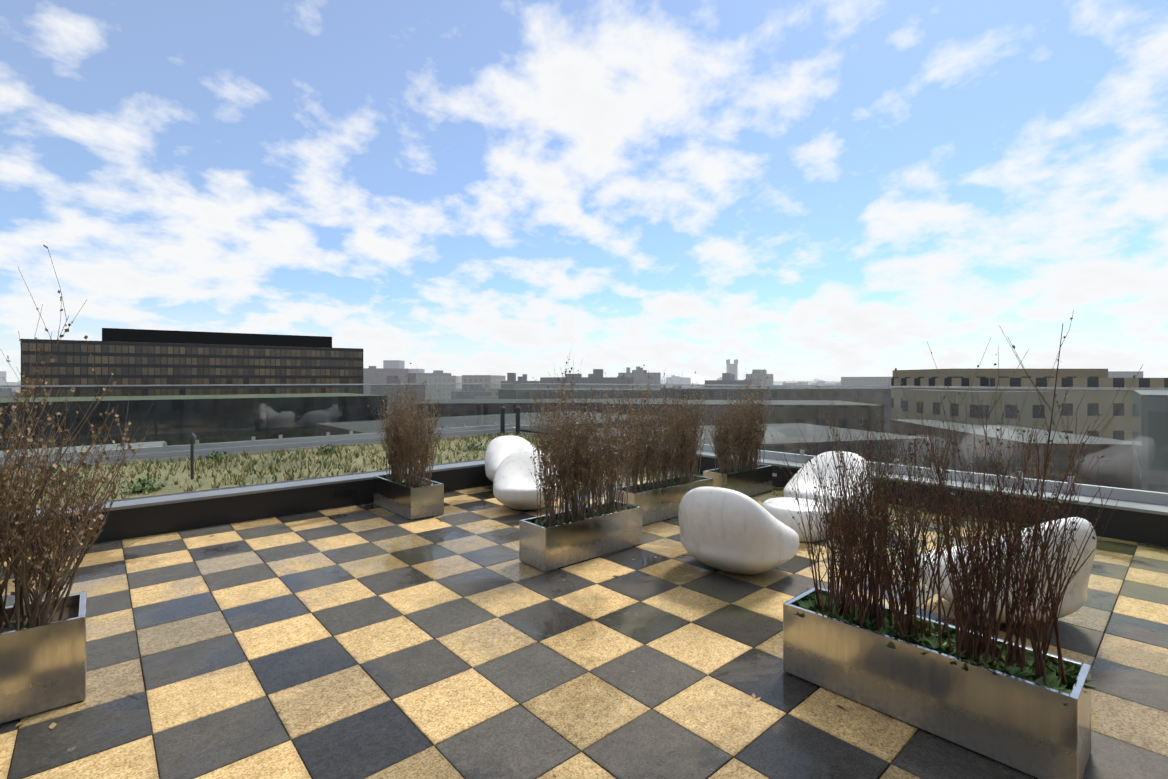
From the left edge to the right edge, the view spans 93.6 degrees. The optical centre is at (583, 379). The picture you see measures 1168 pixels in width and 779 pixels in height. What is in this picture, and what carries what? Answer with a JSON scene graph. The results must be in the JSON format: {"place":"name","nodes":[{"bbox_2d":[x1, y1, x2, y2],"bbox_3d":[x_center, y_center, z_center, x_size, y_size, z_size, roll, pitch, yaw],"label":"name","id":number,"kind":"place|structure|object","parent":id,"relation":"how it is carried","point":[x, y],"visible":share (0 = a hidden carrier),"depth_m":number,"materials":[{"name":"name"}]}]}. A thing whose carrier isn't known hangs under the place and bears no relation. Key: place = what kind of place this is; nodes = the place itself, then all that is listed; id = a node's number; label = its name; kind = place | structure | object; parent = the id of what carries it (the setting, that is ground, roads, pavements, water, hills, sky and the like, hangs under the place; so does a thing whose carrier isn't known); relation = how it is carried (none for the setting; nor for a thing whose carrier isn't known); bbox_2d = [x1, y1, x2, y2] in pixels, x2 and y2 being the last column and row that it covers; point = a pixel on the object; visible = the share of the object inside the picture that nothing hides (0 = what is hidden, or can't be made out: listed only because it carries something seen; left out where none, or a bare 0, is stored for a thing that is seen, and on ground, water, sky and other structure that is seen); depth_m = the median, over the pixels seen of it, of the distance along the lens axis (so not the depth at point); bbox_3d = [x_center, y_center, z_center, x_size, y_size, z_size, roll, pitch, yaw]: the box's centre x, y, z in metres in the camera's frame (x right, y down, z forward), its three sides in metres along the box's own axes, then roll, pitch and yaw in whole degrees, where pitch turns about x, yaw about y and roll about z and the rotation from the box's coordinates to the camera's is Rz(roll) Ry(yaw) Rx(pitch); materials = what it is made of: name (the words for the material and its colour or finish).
{"place":"outdoors","nodes":[
{"label":"outdoors","id":0,"kind":"place"},
{"bbox_2d":[0,433,589,510],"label":"green roof","id":1,"kind":"structure","parent":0,"point":[168,488],"depth_m":8.98,"materials":[{"name":"green plant"}]},
{"bbox_2d":[188,432,195,478],"bbox_3d":[-5.706,1.133,7.985,0.092,0.730,0.092,0,0,26],"label":"green roof post","id":2,"kind":"object","parent":1,"relation":"on","point":[192,437],"visible":0.9,"depth_m":7.97,"materials":[{"name":"grey metal"}]},
{"bbox_2d":[42,441,481,494],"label":"green roof bushes","id":3,"kind":"object","parent":1,"relation":"on","point":[216,455],"visible":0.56,"depth_m":7.58,"materials":[{"name":"green plant"}]},
{"bbox_2d":[9,431,588,510],"bbox_3d":[-15.666,1.488,0.065,40.950,0.119,4.580,0,0,-42],"label":"green roof gravel margin","id":4,"kind":"object","parent":1,"relation":"on","point":[281,448],"visible":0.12,"depth_m":9.96,"materials":[{"name":"gravel"}]},
{"bbox_2d":[0,431,601,506],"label":"green roof tufts","id":5,"kind":"object","parent":1,"relation":"on","point":[201,465],"visible":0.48,"depth_m":9.25,"materials":[{"name":"green plant"}]},
{"bbox_2d":[6,432,603,509],"bbox_3d":[-15.803,1.480,-0.044,40.600,0.135,3.960,0,0,-42],"label":"roof edging","id":6,"kind":"object","parent":1,"relation":"on","point":[238,453],"visible":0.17,"depth_m":9.78,"materials":[{"name":"silver metal"}]},
{"bbox_2d":[500,406,520,434],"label":"green roof vent pipes","id":7,"kind":"object","parent":1,"relation":"on","point":[502,417],"visible":0.83,"depth_m":14.54,"materials":[{"name":"grey metal"}]},
{"bbox_2d":[0,359,1142,418],"bbox_3d":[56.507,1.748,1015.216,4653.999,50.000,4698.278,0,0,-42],"label":"city buildings","id":8,"kind":"structure","parent":0,"point":[401,373],"depth_m":326.79,"materials":[{"name":"grey concrete"}]},
{"bbox_2d":[7,541,1137,778],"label":"roof terrace","id":9,"kind":"structure","parent":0,"point":[403,713],"depth_m":3.33,"materials":[{"name":"black tile"}]},
{"bbox_2d":[0,464,1167,778],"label":"terrace pavers","id":10,"kind":"object","parent":9,"relation":"on","point":[372,640],"visible":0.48,"depth_m":3.37,"materials":[{"name":"tile"}]},
{"bbox_2d":[0,591,86,723],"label":"planter","id":11,"kind":"object","parent":10,"relation":"on","point":[43,667],"visible":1,"depth_m":2.88,"materials":[{"name":"metal"}]},
{"bbox_2d":[0,605,78,632],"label":"planter soil","id":12,"kind":"structure","parent":11,"relation":"in","point":[71,612],"depth_m":3.16,"materials":[{"name":"brown soil"}]},
{"bbox_2d":[0,244,151,632],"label":"shrubs","id":13,"kind":"object","parent":12,"relation":"on","point":[36,614],"visible":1,"depth_m":2.98,"materials":[{"name":"brown plant"}]},
{"bbox_2d":[374,473,443,519],"bbox_3d":[-2.386,1.548,7.407,0.450,0.400,1.220,0,0,-42],"label":"planter box","id":14,"kind":"object","parent":10,"relation":"on","point":[410,503],"visible":0.85,"depth_m":7.03,"materials":[{"name":"metal"}]},
{"bbox_2d":[368,362,444,487],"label":"shrubs","id":15,"kind":"object","parent":14,"relation":"in","point":[405,437],"visible":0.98,"depth_m":7.26,"materials":[{"name":"brown plant"}]},
{"bbox_2d":[485,435,535,481],"bbox_3d":[-1.070,1.338,8.832,1.006,0.817,0.940,0,0,-32],"label":"chair back","id":16,"kind":"object","parent":10,"relation":"on","point":[499,449],"visible":0.35,"depth_m":8.85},
{"bbox_2d":[493,450,559,509],"bbox_3d":[-0.771,1.371,7.446,0.925,0.752,0.890,0,0,-7],"label":"chair back","id":17,"kind":"object","parent":10,"relation":"on","point":[514,485],"visible":0.75,"depth_m":7.26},
{"bbox_2d":[15,488,1099,728],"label":"leaf litter","id":18,"kind":"object","parent":10,"relation":"on","point":[53,724],"visible":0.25,"depth_m":3.01,"materials":[{"name":"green plant"}]},
{"bbox_2d":[519,500,641,571],"bbox_3d":[-0.001,1.548,5.548,1.300,0.400,0.410,0,0,-42],"label":"planter","id":19,"kind":"object","parent":10,"relation":"on","point":[552,547],"visible":0.88,"depth_m":5.25,"materials":[{"name":"metal"}]},
{"bbox_2d":[525,351,647,527],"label":"shrubs","id":20,"kind":"object","parent":19,"relation":"in","point":[570,471],"visible":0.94,"depth_m":5.41,"materials":[{"name":"brown plant"}]},
{"bbox_2d":[614,475,712,524],"bbox_3d":[1.051,1.548,7.141,1.570,0.400,0.410,0,0,-42],"label":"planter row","id":21,"kind":"object","parent":10,"relation":"on","point":[660,504],"visible":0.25,"depth_m":6.80,"materials":[{"name":"metal"}]},
{"bbox_2d":[603,364,714,492],"bbox_3d":[0.922,0.622,7.216,1.778,1.636,1.033,0,0,-42],"label":"shrub row","id":22,"kind":"object","parent":21,"relation":"in","point":[679,450],"visible":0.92,"depth_m":7.05,"materials":[{"name":"brown plant"}]},
{"bbox_2d":[703,464,771,495],"bbox_3d":[2.361,1.548,8.361,1.250,0.400,0.410,0,0,-42],"label":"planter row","id":23,"kind":"object","parent":10,"relation":"on","point":[752,482],"visible":0.62,"depth_m":8.16,"materials":[{"name":"metal"}]},
{"bbox_2d":[701,369,773,473],"bbox_3d":[2.413,0.600,8.385,1.623,1.680,0.713,0,0,-42],"label":"shrub row","id":24,"kind":"object","parent":23,"relation":"in","point":[740,440],"visible":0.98,"depth_m":8.26,"materials":[{"name":"brown plant"}]},
{"bbox_2d":[678,486,798,573],"bbox_3d":[1.399,1.338,5.033,1.005,0.817,0.979,0,0,40],"label":"chair","id":25,"kind":"object","parent":10,"relation":"on","point":[729,530],"visible":1,"depth_m":4.64,"materials":[{"name":"white plastic"}]},
{"bbox_2d":[762,497,828,541],"bbox_3d":[2.377,1.564,6.186,0.734,0.366,0.734,0,0,-42],"label":"round pouf","id":26,"kind":"object","parent":10,"relation":"on","point":[777,508],"visible":0.5,"depth_m":5.90,"materials":[{"name":"white plastic"}]},
{"bbox_2d":[783,451,873,521],"bbox_3d":[3.073,1.338,6.903,0.944,0.817,1.005,0,0,-40],"label":"chair","id":27,"kind":"object","parent":10,"relation":"on","point":[800,484],"visible":0.33,"depth_m":6.90,"materials":[{"name":"white plastic"}]},
{"bbox_2d":[783,587,1090,778],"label":"planter","id":28,"kind":"object","parent":10,"relation":"on","point":[1038,731],"visible":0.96,"depth_m":2.65,"materials":[{"name":"metal"}]},
{"bbox_2d":[917,517,1096,624],"bbox_3d":[3.088,1.338,4.041,1.004,0.817,0.962,0,0,-24],"label":"chair","id":29,"kind":"object","parent":10,"relation":"on","point":[1075,597],"visible":0.23,"depth_m":3.64,"materials":[{"name":"white plastic"}]},
{"bbox_2d":[0,0,1167,381],"label":"sky","id":30,"kind":"structure","parent":0,"point":[792,190],"materials":[{"name":"blue"}]},
{"bbox_2d":[333,488,1008,513],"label":"upstand sockets","id":31,"kind":"object","parent":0,"point":[342,493],"visible":0.5,"depth_m":7.54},
{"bbox_2d":[661,374,714,383],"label":"distant building","id":32,"kind":"structure","parent":0,"point":[700,379],"depth_m":848.88,"materials":[{"name":"grey"}]},
{"bbox_2d":[769,310,1142,706],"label":"shrubs","id":33,"kind":"object","parent":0,"point":[1027,666],"visible":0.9,"depth_m":2.77,"materials":[{"name":"brown plant"}]},
{"label":"city ground","id":34,"kind":"structure","parent":0,"visible":0},
{"bbox_2d":[0,441,164,456],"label":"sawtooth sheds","id":35,"kind":"object","parent":34,"relation":"on","point":[135,445],"depth_m":58.60,"materials":[{"name":"grey metal"}]},
{"bbox_2d":[21,339,362,397],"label":"building","id":36,"kind":"structure","parent":34,"relation":"on","point":[138,363],"depth_m":178.69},
{"bbox_2d":[102,328,331,347],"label":"office block plant room","id":37,"kind":"object","parent":36,"relation":"on","point":[145,335],"visible":0.69,"depth_m":186.59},
{"bbox_2d":[0,396,386,450],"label":"dark glass block","id":38,"kind":"structure","parent":34,"relation":"on","point":[190,423],"depth_m":69.58,"materials":[{"name":"glass"}]},
{"bbox_2d":[0,393,384,402],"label":"glass block roof","id":39,"kind":"structure","parent":38,"relation":"on","point":[105,398],"depth_m":75.55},
{"bbox_2d":[316,369,1167,500],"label":"city blocks","id":40,"kind":"object","parent":34,"relation":"on","point":[1065,377],"visible":0.06,"depth_m":66.30,"materials":[{"name":"grey concrete"}]},
{"bbox_2d":[1132,390,1167,504],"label":"glass office","id":41,"kind":"structure","parent":34,"relation":"on","point":[1143,418],"depth_m":27.14,"materials":[{"name":"grey glass"}]},
{"bbox_3d":[-6.348,14.403,-10.337,41.030,24.690,32.990,0,0,-42],"label":"building mass","id":42,"kind":"object","parent":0,"visible":0},
{"bbox_2d":[0,427,515,467],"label":"ledge","id":43,"kind":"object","parent":42,"relation":"on","point":[221,450],"depth_m":11.11,"materials":[{"name":"grey concrete"}]},
{"bbox_2d":[0,451,1167,555],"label":"upstand walls","id":44,"kind":"structure","parent":42,"relation":"on","point":[1125,525],"depth_m":6.59,"materials":[{"name":"black metal"}]},
{"bbox_2d":[0,472,777,541],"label":"upstand lights","id":45,"kind":"object","parent":44,"relation":"attached to","point":[774,474],"visible":0.27,"depth_m":9.03},
{"bbox_2d":[0,424,1167,504],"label":"roof ledge","id":46,"kind":"object","parent":44,"relation":"on","point":[1153,497],"visible":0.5,"depth_m":9.31,"materials":[{"name":"grey metal"}]},
{"bbox_2d":[55,421,1074,483],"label":"balustrade clamps","id":47,"kind":"object","parent":46,"relation":"on","point":[351,432],"visible":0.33,"depth_m":10.28,"materials":[{"name":"silver metal"}]},
{"bbox_2d":[0,384,1167,492],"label":"glass balustrade","id":48,"kind":"object","parent":44,"relation":"on","point":[798,416],"visible":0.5,"depth_m":9.18,"materials":[{"name":"clear glass"}]},
{"bbox_2d":[0,383,1167,389],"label":"balustrade top rail","id":49,"kind":"object","parent":48,"relation":"on","point":[1072,388],"visible":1,"depth_m":9.38,"materials":[{"name":"silver metal"}]},
{"bbox_2d":[5,444,1167,522],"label":"parapet coping","id":50,"kind":"object","parent":44,"relation":"on","point":[1152,508],"depth_m":6.78,"materials":[{"name":"grey metal"}]}
]}

